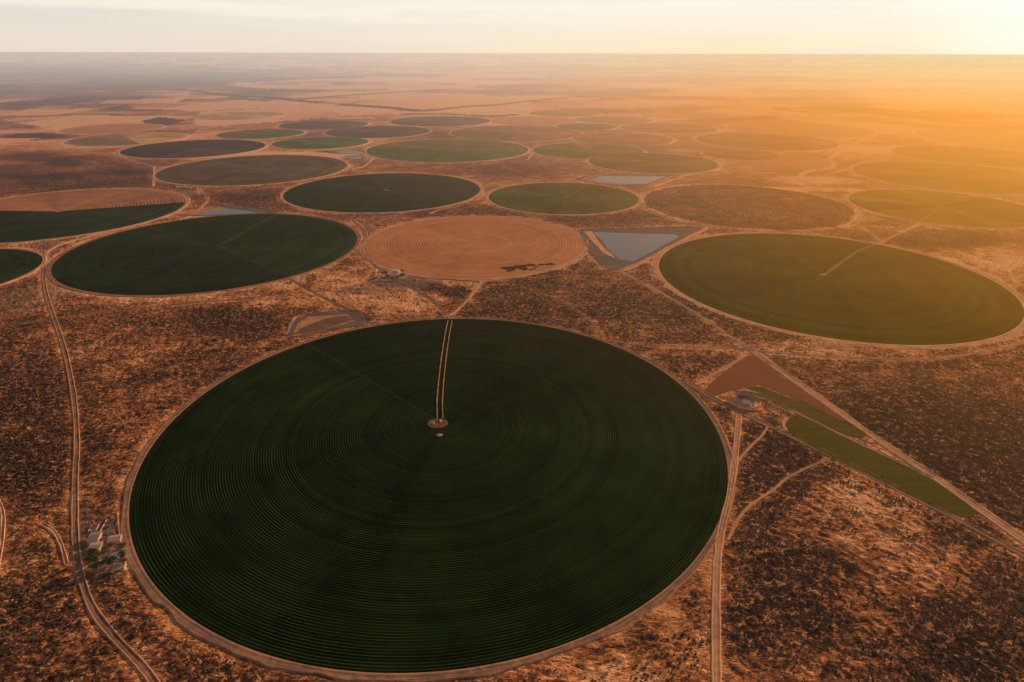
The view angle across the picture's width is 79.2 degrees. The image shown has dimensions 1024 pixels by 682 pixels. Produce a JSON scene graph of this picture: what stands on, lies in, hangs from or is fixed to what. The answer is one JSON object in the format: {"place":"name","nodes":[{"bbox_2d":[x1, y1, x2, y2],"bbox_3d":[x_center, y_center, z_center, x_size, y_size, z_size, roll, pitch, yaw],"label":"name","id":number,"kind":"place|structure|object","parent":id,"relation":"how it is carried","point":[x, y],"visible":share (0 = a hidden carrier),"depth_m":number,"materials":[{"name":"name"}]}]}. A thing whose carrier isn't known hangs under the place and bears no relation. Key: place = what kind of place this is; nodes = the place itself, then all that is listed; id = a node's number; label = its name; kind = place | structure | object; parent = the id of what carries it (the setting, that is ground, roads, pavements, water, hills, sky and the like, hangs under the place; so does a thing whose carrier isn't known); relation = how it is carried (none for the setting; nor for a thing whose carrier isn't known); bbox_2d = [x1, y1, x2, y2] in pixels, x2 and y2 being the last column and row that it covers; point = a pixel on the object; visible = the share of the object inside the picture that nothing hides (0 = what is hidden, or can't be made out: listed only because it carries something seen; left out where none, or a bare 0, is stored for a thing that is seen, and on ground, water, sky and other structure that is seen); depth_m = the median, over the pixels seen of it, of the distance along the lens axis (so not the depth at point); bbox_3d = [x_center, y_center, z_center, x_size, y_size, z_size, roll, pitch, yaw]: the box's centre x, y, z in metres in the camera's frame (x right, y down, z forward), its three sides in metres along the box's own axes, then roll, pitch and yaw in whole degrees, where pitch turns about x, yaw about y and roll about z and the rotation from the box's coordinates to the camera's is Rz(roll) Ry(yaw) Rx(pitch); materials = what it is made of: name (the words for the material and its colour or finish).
{"place":"outdoors","nodes":[
{"label":"outdoors","id":0,"kind":"place"},
{"bbox_2d":[0,501,5,564],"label":"dirt road","id":1,"kind":"structure","parent":0,"point":[3,523],"depth_m":713.80,"materials":[{"name":"brown soil"}]},
{"bbox_2d":[39,523,68,563],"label":"dirt road","id":2,"kind":"structure","parent":0,"point":[60,543],"depth_m":696.31,"materials":[{"name":"brown soil"}]},
{"bbox_2d":[41,250,160,681],"bbox_3d":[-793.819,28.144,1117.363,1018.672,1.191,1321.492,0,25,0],"label":"dirt road","id":3,"kind":"structure","parent":0,"point":[130,654],"depth_m":699.37,"materials":[{"name":"tan soil"}]},
{"bbox_2d":[97,518,117,531],"bbox_3d":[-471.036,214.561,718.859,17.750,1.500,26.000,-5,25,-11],"label":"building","id":4,"kind":"structure","parent":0,"point":[114,521],"depth_m":721.46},
{"bbox_2d":[45,202,185,259],"bbox_3d":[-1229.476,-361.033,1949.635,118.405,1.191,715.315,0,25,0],"label":"dirt road","id":5,"kind":"structure","parent":0,"point":[46,253],"depth_m":1803.30,"materials":[{"name":"brown soil"}]},
{"bbox_2d":[0,292,286,324],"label":"dirt road","id":6,"kind":"structure","parent":0,"point":[141,307],"depth_m":1332.06,"materials":[{"name":"brown soil"}]},
{"bbox_2d":[152,166,154,185],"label":"dirt road","id":7,"kind":"structure","parent":0,"point":[153,183],"depth_m":2713.86,"materials":[{"name":"brown soil"}]},
{"bbox_2d":[182,191,208,219],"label":"dirt road","id":8,"kind":"structure","parent":0,"point":[202,206],"depth_m":2232.21,"materials":[{"name":"brown soil"}]},
{"bbox_2d":[210,200,311,216],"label":"dirt road","id":9,"kind":"structure","parent":0,"point":[249,209],"depth_m":2162.15,"materials":[{"name":"brown soil"}]},
{"bbox_2d":[286,277,376,324],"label":"dirt road","id":10,"kind":"structure","parent":0,"point":[327,299],"depth_m":1373.34,"materials":[{"name":"tan soil"}]},
{"bbox_2d":[351,220,449,314],"bbox_3d":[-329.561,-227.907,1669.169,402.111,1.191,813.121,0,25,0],"label":"dirt road","id":11,"kind":"structure","parent":0,"point":[444,310],"depth_m":1475.29,"materials":[{"name":"brown soil"}]},
{"bbox_2d":[373,276,479,282],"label":"dirt road","id":12,"kind":"structure","parent":0,"point":[427,278],"depth_m":1501.13,"materials":[{"name":"brown soil"}]},
{"bbox_2d":[449,281,481,315],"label":"dirt road","id":13,"kind":"structure","parent":0,"point":[468,298],"depth_m":1380.78,"materials":[{"name":"brown soil"}]},
{"bbox_2d":[0,52,1023,681],"bbox_3d":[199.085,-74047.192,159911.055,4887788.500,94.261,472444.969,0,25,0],"label":"ground","id":14,"kind":"structure","parent":0,"point":[900,98],"depth_m":1284.69,"materials":[{"name":"brown soil"}]},
{"bbox_2d":[0,248,46,285],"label":"crop circle","id":15,"kind":"object","parent":14,"relation":"on","point":[16,263],"visible":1,"depth_m":1604.95,"materials":[{"name":"green plant"}]},
{"bbox_2d":[85,554,97,561],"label":"tree","id":16,"kind":"object","parent":14,"relation":"on","point":[92,558],"visible":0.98,"depth_m":659.60,"materials":[{"name":"green plant"}]},
{"bbox_2d":[86,547,97,555],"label":"tree","id":17,"kind":"object","parent":14,"relation":"on","point":[91,550],"visible":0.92,"depth_m":671.49,"materials":[{"name":"green plant"}]},
{"bbox_2d":[86,531,101,543],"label":"farm shed","id":18,"kind":"structure","parent":14,"relation":"on","point":[94,537],"depth_m":696.71,"materials":[{"name":"metal"}]},
{"bbox_2d":[88,523,99,531],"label":"livestock pen","id":19,"kind":"object","parent":14,"relation":"on","point":[94,528],"visible":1,"depth_m":714.26,"materials":[{"name":"metal"}]},
{"bbox_2d":[0,188,189,243],"bbox_3d":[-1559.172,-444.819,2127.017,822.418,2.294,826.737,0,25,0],"label":"crop circle","id":20,"kind":"object","parent":14,"relation":"on","point":[44,216],"visible":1,"depth_m":2128.33,"materials":[{"name":"green plant"}]},
{"bbox_2d":[88,541,103,552],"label":"farm shed","id":21,"kind":"structure","parent":14,"relation":"on","point":[99,545],"depth_m":684.08,"materials":[{"name":"metal"}]},
{"bbox_2d":[90,560,101,569],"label":"tree","id":22,"kind":"object","parent":14,"relation":"on","point":[95,565],"visible":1,"depth_m":653.36,"materials":[{"name":"green plant"}]},
{"bbox_2d":[100,556,110,564],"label":"tree","id":23,"kind":"object","parent":14,"relation":"on","point":[104,560],"visible":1,"depth_m":658.85,"materials":[{"name":"green plant"}]},
{"bbox_2d":[59,124,163,133],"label":"crop circle","id":24,"kind":"object","parent":14,"relation":"on","point":[107,128],"visible":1,"depth_m":4411.75,"materials":[{"name":"beige soil"}]},
{"bbox_2d":[107,556,116,564],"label":"tree","id":25,"kind":"object","parent":14,"relation":"on","point":[111,559],"visible":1,"depth_m":662.39,"materials":[{"name":"green plant"}]},
{"bbox_2d":[107,534,121,543],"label":"farm house","id":26,"kind":"structure","parent":14,"relation":"on","point":[115,539],"depth_m":694.20,"materials":[{"name":"metal"}]},
{"bbox_2d":[110,549,124,560],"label":"farm house","id":27,"kind":"structure","parent":14,"relation":"on","point":[115,554],"depth_m":672.12,"materials":[{"name":"metal"}]},
{"bbox_2d":[112,561,126,571],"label":"farm house","id":28,"kind":"structure","parent":14,"relation":"on","point":[118,567],"depth_m":657.04,"materials":[{"name":"metal"}]},
{"bbox_2d":[117,549,126,557],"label":"tree","id":29,"kind":"object","parent":14,"relation":"on","point":[123,555],"visible":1,"depth_m":669.92,"materials":[{"name":"green plant"}]},
{"bbox_2d":[118,558,127,564],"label":"tree","id":30,"kind":"object","parent":14,"relation":"on","point":[123,560],"visible":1,"depth_m":661.77,"materials":[{"name":"green plant"}]},
{"bbox_2d":[120,542,126,548],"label":"tree","id":31,"kind":"object","parent":14,"relation":"on","point":[123,544],"visible":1,"depth_m":683.07,"materials":[{"name":"green plant"}]},
{"bbox_2d":[65,132,188,145],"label":"crop circle","id":32,"kind":"object","parent":14,"relation":"on","point":[121,139],"visible":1,"depth_m":3863.07,"materials":[{"name":"green plant"}]},
{"bbox_2d":[116,139,267,158],"bbox_3d":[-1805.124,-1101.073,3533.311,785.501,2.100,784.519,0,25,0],"label":"crop circle","id":33,"kind":"object","parent":14,"relation":"on","point":[192,148],"visible":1,"depth_m":3503.08,"materials":[{"name":"soil"}]},
{"bbox_2d":[170,89,233,95],"bbox_3d":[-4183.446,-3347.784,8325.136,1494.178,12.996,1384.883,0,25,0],"label":"tree line","id":34,"kind":"object","parent":14,"relation":"on","point":[206,92],"visible":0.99,"depth_m":8262.53,"materials":[{"name":"plant"}]},
{"bbox_2d":[45,213,361,297],"bbox_3d":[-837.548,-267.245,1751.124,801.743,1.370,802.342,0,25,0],"label":"crop circle","id":35,"kind":"object","parent":14,"relation":"on","point":[183,257],"visible":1,"depth_m":1673.64,"materials":[{"name":"green plant"}]},
{"bbox_2d":[178,205,279,215],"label":"reservoir","id":36,"kind":"object","parent":14,"relation":"on","point":[223,210],"visible":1,"depth_m":2134.57,"materials":[{"name":"grey liquid"}]},
{"bbox_2d":[192,112,284,119],"bbox_3d":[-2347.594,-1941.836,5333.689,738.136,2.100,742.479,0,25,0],"label":"crop circle","id":37,"kind":"object","parent":14,"relation":"on","point":[234,115],"visible":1,"depth_m":5319.58,"materials":[{"name":"brown soil"}]},
{"bbox_2d":[152,154,349,185],"bbox_3d":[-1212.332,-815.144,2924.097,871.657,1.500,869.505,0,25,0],"label":"crop circle","id":38,"kind":"object","parent":14,"relation":"on","point":[249,170],"visible":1,"depth_m":2868.35,"materials":[{"name":"plant"}]},
{"bbox_2d":[214,129,305,138],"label":"crop circle","id":39,"kind":"object","parent":14,"relation":"on","point":[260,133],"visible":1,"depth_m":4153.68,"materials":[{"name":"green plant"}]},
{"bbox_2d":[229,95,323,102],"bbox_3d":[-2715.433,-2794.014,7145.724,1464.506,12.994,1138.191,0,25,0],"label":"tree line","id":40,"kind":"object","parent":14,"relation":"on","point":[289,99],"visible":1,"depth_m":7165.91,"materials":[{"name":"plant"}]},
{"bbox_2d":[269,136,369,149],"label":"crop circle","id":41,"kind":"object","parent":14,"relation":"on","point":[325,142],"visible":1,"depth_m":3749.57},
{"bbox_2d":[277,120,368,129],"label":"crop circle","id":42,"kind":"object","parent":14,"relation":"on","point":[321,125],"visible":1,"depth_m":4677.68,"materials":[{"name":"soil"}]},
{"bbox_2d":[284,309,374,337],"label":"reservoir","id":43,"kind":"object","parent":14,"relation":"on","point":[305,325],"visible":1,"depth_m":1261.59,"materials":[{"name":"orange soil"}]},
{"bbox_2d":[320,150,363,153],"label":"reservoir","id":44,"kind":"object","parent":14,"relation":"on","point":[343,152],"visible":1,"depth_m":3390.88,"materials":[{"name":"liquid"}]},
{"bbox_2d":[346,156,363,159],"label":"reservoir","id":45,"kind":"object","parent":14,"relation":"on","point":[356,157],"visible":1,"depth_m":3230.07,"materials":[{"name":"liquid"}]},
{"bbox_2d":[298,89,447,99],"bbox_3d":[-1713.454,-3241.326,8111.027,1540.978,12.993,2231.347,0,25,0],"label":"tree line","id":46,"kind":"object","parent":14,"relation":"on","point":[368,93],"visible":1,"depth_m":8014.82,"materials":[{"name":"plant"}]},
{"bbox_2d":[323,126,430,137],"bbox_3d":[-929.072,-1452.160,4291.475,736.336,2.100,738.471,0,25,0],"label":"crop circle","id":47,"kind":"object","parent":14,"relation":"on","point":[379,131],"visible":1,"depth_m":4273.81,"materials":[{"name":"soil"}]},
{"bbox_2d":[279,173,482,213],"bbox_3d":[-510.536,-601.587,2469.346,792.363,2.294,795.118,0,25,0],"label":"crop circle","id":48,"kind":"object","parent":14,"relation":"on","point":[359,194],"visible":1,"depth_m":2411.65,"materials":[{"name":"green plant"}]},
{"bbox_2d":[335,104,444,111],"bbox_3d":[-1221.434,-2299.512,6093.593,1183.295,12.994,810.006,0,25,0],"label":"tree line","id":49,"kind":"object","parent":14,"relation":"on","point":[396,108],"visible":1,"depth_m":6035.91,"materials":[{"name":"plant"}]},
{"bbox_2d":[386,273,397,276],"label":"farm house","id":50,"kind":"structure","parent":14,"relation":"on","point":[391,275],"depth_m":1517.55,"materials":[{"name":"metal"}]},
{"bbox_2d":[120,317,735,681],"bbox_3d":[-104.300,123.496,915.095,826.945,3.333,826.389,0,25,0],"label":"crop circle","id":51,"kind":"object","parent":14,"relation":"on","point":[540,492],"visible":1,"depth_m":762.20,"materials":[{"name":"green plant"}]},
{"bbox_2d":[306,344,441,422],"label":"irrigation pivot","id":52,"kind":"object","parent":51,"relation":"on","point":[370,380],"visible":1,"depth_m":1037.32,"materials":[{"name":"metal"}]},
{"bbox_2d":[389,116,491,126],"bbox_3d":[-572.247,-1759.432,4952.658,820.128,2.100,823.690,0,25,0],"label":"crop circle","id":53,"kind":"object","parent":14,"relation":"on","point":[435,121],"visible":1,"depth_m":4909.94,"materials":[{"name":"soil"}]},
{"bbox_2d":[364,139,530,162],"bbox_3d":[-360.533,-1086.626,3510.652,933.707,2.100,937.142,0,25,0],"label":"crop circle","id":54,"kind":"object","parent":14,"relation":"on","point":[447,150],"visible":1,"depth_m":3457.26,"materials":[{"name":"green plant"}]},
{"bbox_2d":[401,113,519,116],"bbox_3d":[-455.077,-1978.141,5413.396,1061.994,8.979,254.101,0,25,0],"label":"tree line","id":55,"kind":"object","parent":14,"relation":"on","point":[463,114],"visible":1,"depth_m":5417.17,"materials":[{"name":"plant"}]},
{"bbox_2d":[358,215,588,279],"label":"crop circle","id":56,"kind":"object","parent":14,"relation":"on","point":[475,247],"visible":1,"depth_m":1746.87,"materials":[{"name":"orange soil"}]},
{"bbox_2d":[440,97,567,109],"bbox_3d":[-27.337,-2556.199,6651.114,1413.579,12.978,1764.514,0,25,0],"label":"tree line","id":57,"kind":"object","parent":14,"relation":"on","point":[501,103],"visible":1,"depth_m":6479.55,"materials":[{"name":"plant"}]},
{"bbox_2d":[0,180,1023,681],"bbox_3d":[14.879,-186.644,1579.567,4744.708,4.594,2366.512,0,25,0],"label":"scrub","id":58,"kind":"object","parent":14,"relation":"on","point":[734,580],"visible":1,"depth_m":840.81,"materials":[{"name":"brown plant"}]},
{"bbox_2d":[0,177,1023,681],"bbox_3d":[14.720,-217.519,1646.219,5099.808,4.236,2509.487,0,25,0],"label":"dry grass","id":59,"kind":"structure","parent":14,"relation":"on","point":[542,319],"depth_m":1045.88,"materials":[{"name":"brown plant"}]},
{"bbox_2d":[449,125,582,140],"bbox_3d":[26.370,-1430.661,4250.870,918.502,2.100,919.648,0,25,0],"label":"crop circle","id":60,"kind":"object","parent":14,"relation":"on","point":[518,133],"visible":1,"depth_m":4200.15,"materials":[{"name":"orange soil"}]},
{"bbox_2d":[492,116,579,125],"bbox_3d":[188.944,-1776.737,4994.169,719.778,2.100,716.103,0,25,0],"label":"crop circle","id":61,"kind":"object","parent":14,"relation":"on","point":[532,120],"visible":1,"depth_m":4991.66,"materials":[{"name":"beige soil"}]},
{"bbox_2d":[485,182,641,215],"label":"crop circle","id":62,"kind":"object","parent":14,"relation":"on","point":[562,198],"visible":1,"depth_m":2333.02,"materials":[{"name":"green plant"}]},
{"bbox_2d":[529,110,601,116],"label":"crop circle","id":63,"kind":"object","parent":14,"relation":"on","point":[569,113],"visible":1,"depth_m":5580.45,"materials":[{"name":"brown soil"}]},
{"bbox_2d":[556,123,617,129],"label":"crop circle","id":64,"kind":"object","parent":14,"relation":"on","point":[585,126],"visible":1,"depth_m":4601.17,"materials":[{"name":"soil"}]},
{"bbox_2d":[531,143,645,158],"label":"crop circle","id":65,"kind":"object","parent":14,"relation":"on","point":[576,150],"visible":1,"depth_m":3479.57,"materials":[{"name":"orange soil"}]},
{"bbox_2d":[576,116,652,123],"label":"crop circle","id":66,"kind":"object","parent":14,"relation":"on","point":[613,119],"visible":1,"depth_m":5081.13,"materials":[{"name":"brown soil"}]},
{"bbox_2d":[572,132,674,145],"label":"crop circle","id":67,"kind":"object","parent":14,"relation":"on","point":[632,139],"visible":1,"depth_m":3923.97,"materials":[{"name":"orange soil"}]},
{"bbox_2d":[575,173,678,185],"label":"reservoir","id":68,"kind":"object","parent":14,"relation":"in","point":[625,180],"visible":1,"depth_m":2689.62,"materials":[{"name":"grey liquid"}]},
{"bbox_2d":[578,226,706,269],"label":"reservoir","id":69,"kind":"object","parent":14,"relation":"in","point":[618,248],"visible":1,"depth_m":1806.59,"materials":[{"name":"grey liquid"}]},
{"bbox_2d":[585,152,721,173],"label":"crop circle","id":70,"kind":"object","parent":14,"relation":"on","point":[652,163],"visible":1,"depth_m":3072.29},
{"bbox_2d":[620,123,718,133],"bbox_3d":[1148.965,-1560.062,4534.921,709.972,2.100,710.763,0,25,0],"label":"crop circle","id":71,"kind":"object","parent":14,"relation":"on","point":[673,128],"visible":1,"depth_m":4496.36,"materials":[{"name":"orange soil"}]},
{"bbox_2d":[703,149,778,159],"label":"crop circle","id":72,"kind":"object","parent":14,"relation":"on","point":[745,154],"visible":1,"depth_m":3341.58,"materials":[{"name":"orange soil"}]},
{"bbox_2d":[726,390,760,409],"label":"reservoir","id":73,"kind":"object","parent":14,"relation":"on","point":[749,401],"visible":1,"depth_m":981.69,"materials":[{"name":"soil"}]},
{"bbox_2d":[694,133,840,150],"bbox_3d":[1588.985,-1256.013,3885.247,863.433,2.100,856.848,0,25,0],"label":"crop circle","id":74,"kind":"object","parent":14,"relation":"on","point":[763,141],"visible":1,"depth_m":3842.28,"materials":[{"name":"orange soil"}]},
{"bbox_2d":[721,153,834,169],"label":"crop circle","id":75,"kind":"object","parent":14,"relation":"on","point":[791,161],"visible":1,"depth_m":3108.88,"materials":[{"name":"orange soil"}]},
{"bbox_2d":[704,355,865,437],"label":"crop plot","id":76,"kind":"object","parent":14,"relation":"on","point":[748,370],"visible":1,"depth_m":1014.50,"materials":[{"name":"brown soil"}]},
{"bbox_2d":[651,232,1023,349],"bbox_3d":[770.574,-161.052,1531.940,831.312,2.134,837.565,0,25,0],"label":"crop circle","id":77,"kind":"object","parent":14,"relation":"on","point":[877,294],"visible":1,"depth_m":1440.24,"materials":[{"name":"green plant"}]},
{"bbox_2d":[785,417,974,517],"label":"crop plot","id":78,"kind":"object","parent":14,"relation":"on","point":[910,481],"visible":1,"depth_m":827.79,"materials":[{"name":"green plant"}]},
{"bbox_2d":[845,189,1023,228],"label":"crop circle","id":79,"kind":"object","parent":14,"relation":"on","point":[949,208],"visible":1,"depth_m":2213.27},
{"bbox_2d":[849,161,1023,195],"bbox_3d":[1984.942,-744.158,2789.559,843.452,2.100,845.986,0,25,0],"label":"crop circle","id":80,"kind":"object","parent":14,"relation":"on","point":[960,178],"visible":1,"depth_m":2770.83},
{"bbox_2d":[889,145,1023,166],"bbox_3d":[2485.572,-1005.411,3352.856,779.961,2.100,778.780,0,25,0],"label":"crop circle","id":81,"kind":"object","parent":14,"relation":"on","point":[977,156],"visible":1,"depth_m":3366.21,"materials":[{"name":"orange soil"}]},
{"bbox_2d":[0,0,1023,54],"label":"sky","id":82,"kind":"structure","parent":0,"point":[259,26],"materials":[{"name":"white"}]},
{"bbox_2d":[481,258,583,281],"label":"dirt road","id":83,"kind":"structure","parent":0,"point":[521,275],"depth_m":1515.60,"materials":[{"name":"brown soil"}]},
{"bbox_2d":[527,152,597,169],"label":"dirt road","id":84,"kind":"structure","parent":0,"point":[557,160],"depth_m":3182.87,"materials":[{"name":"brown soil"}]},
{"bbox_2d":[548,295,603,337],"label":"dirt road","id":85,"kind":"structure","parent":0,"point":[580,313],"depth_m":1302.41,"materials":[{"name":"soil"}]},
{"bbox_2d":[577,225,706,270],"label":"dirt road","id":86,"kind":"structure","parent":0,"point":[599,265],"depth_m":1743.07,"materials":[{"name":"brown soil"}]},
{"bbox_2d":[641,203,690,223],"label":"dirt road","id":87,"kind":"structure","parent":0,"point":[661,215],"depth_m":2102.96,"materials":[{"name":"brown soil"}]},
{"bbox_2d":[653,174,692,186],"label":"dirt road","id":88,"kind":"structure","parent":0,"point":[672,179],"depth_m":2690.18,"materials":[{"name":"brown soil"}]},
{"bbox_2d":[619,271,773,365],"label":"dirt road","id":89,"kind":"structure","parent":0,"point":[727,334],"depth_m":1280.30,"materials":[{"name":"brown soil"}]},
{"bbox_2d":[695,354,747,384],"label":"dirt road","id":90,"kind":"structure","parent":0,"point":[718,371],"depth_m":1075.11,"materials":[{"name":"brown soil"}]},
{"bbox_2d":[711,411,741,681],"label":"dirt road","id":91,"kind":"structure","parent":0,"point":[716,671],"depth_m":652.20,"materials":[{"name":"brown soil"}]},
{"bbox_2d":[735,426,768,464],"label":"dirt road","id":92,"kind":"structure","parent":0,"point":[752,444],"depth_m":873.20,"materials":[{"name":"brown soil"}]},
{"bbox_2d":[724,165,815,179],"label":"dirt road","id":93,"kind":"structure","parent":0,"point":[775,177],"depth_m":2828.22,"materials":[{"name":"brown soil"}]},
{"bbox_2d":[727,457,830,539],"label":"dirt road","id":94,"kind":"structure","parent":0,"point":[766,494],"depth_m":776.99,"materials":[{"name":"brown soil"}]},
{"bbox_2d":[773,417,788,430],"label":"dirt road","id":95,"kind":"structure","parent":0,"point":[785,419],"depth_m":917.04,"materials":[{"name":"brown soil"}]},
{"bbox_2d":[603,339,1023,359],"bbox_3d":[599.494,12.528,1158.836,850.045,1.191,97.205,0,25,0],"label":"dirt road","id":96,"kind":"structure","parent":0,"point":[994,349],"depth_m":1140.55,"materials":[{"name":"brown soil"}]},
{"bbox_2d":[739,389,933,478],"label":"dirt road","id":97,"kind":"structure","parent":0,"point":[865,445],"depth_m":888.42,"materials":[{"name":"brown soil"}]},
{"bbox_2d":[800,131,894,173],"bbox_3d":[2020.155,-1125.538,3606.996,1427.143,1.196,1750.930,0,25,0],"label":"dirt road","id":98,"kind":"structure","parent":0,"point":[843,149],"depth_m":3541.31,"materials":[{"name":"brown soil"}]},
{"bbox_2d":[684,381,1023,557],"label":"dirt road","id":99,"kind":"structure","parent":0,"point":[959,520],"depth_m":796.29,"materials":[{"name":"tan soil"}]},
{"bbox_2d":[852,207,879,240],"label":"dirt road","id":100,"kind":"structure","parent":0,"point":[861,225],"depth_m":2003.80,"materials":[{"name":"brown soil"}]},
{"bbox_2d":[749,350,1023,544],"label":"dirt road","id":101,"kind":"structure","parent":0,"point":[1007,528],"depth_m":843.07,"materials":[{"name":"brown soil"}]},
{"bbox_2d":[879,224,919,243],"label":"dirt road","id":102,"kind":"structure","parent":0,"point":[898,233],"depth_m":1890.57,"materials":[{"name":"brown soil"}]}
]}

